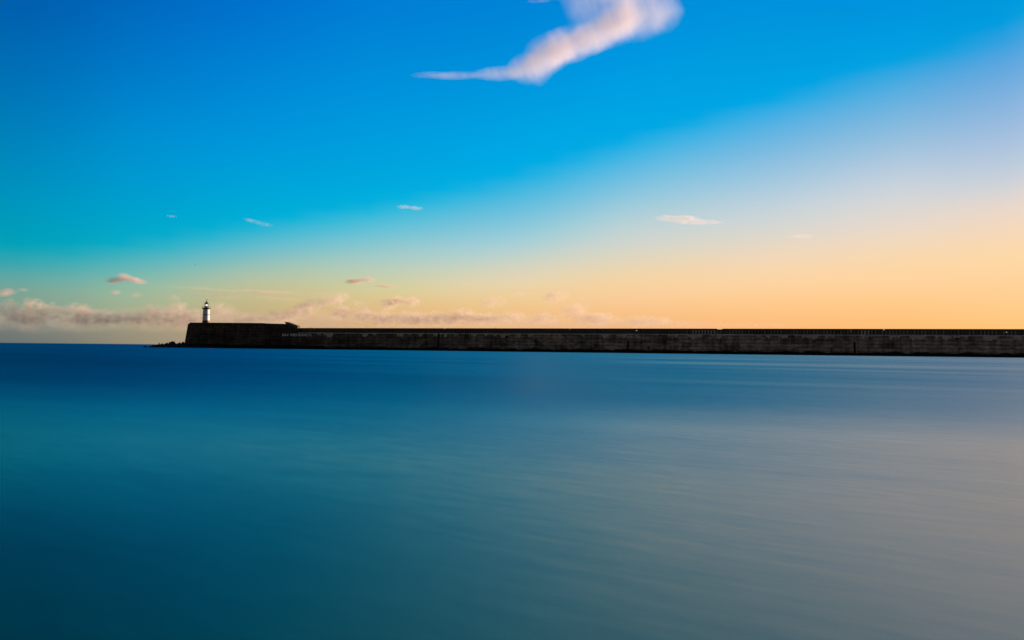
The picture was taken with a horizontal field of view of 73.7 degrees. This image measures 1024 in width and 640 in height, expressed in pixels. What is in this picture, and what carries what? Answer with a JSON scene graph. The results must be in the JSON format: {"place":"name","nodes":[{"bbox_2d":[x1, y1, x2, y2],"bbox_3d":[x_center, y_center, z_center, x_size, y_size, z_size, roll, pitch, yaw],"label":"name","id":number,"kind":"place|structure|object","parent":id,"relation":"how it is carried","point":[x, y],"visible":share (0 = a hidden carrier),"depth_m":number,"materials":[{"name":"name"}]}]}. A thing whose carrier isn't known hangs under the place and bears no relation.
{"place":"outdoors","nodes":[
{"label":"outdoors","id":0,"kind":"place"},
{"bbox_2d":[0,343,1023,639],"bbox_3d":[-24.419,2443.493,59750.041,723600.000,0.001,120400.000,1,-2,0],"label":"sea","id":1,"kind":"structure","parent":0,"point":[146,493],"depth_m":9.72,"materials":[{"name":"liquid"}]},
{"bbox_2d":[185,322,1023,356],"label":"breakwater","id":2,"kind":"object","parent":1,"relation":"in","point":[938,342],"visible":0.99,"depth_m":393.48,"materials":[{"name":"concrete"}]},
{"bbox_2d":[202,299,210,322],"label":"lighthouse","id":3,"kind":"object","parent":2,"relation":"on","point":[206,313],"visible":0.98,"depth_m":481.16,"materials":[{"name":"white paint"}]},
{"bbox_2d":[0,0,1023,343],"label":"sky","id":4,"kind":"structure","parent":0,"point":[638,164],"materials":[{"name":"blue"}]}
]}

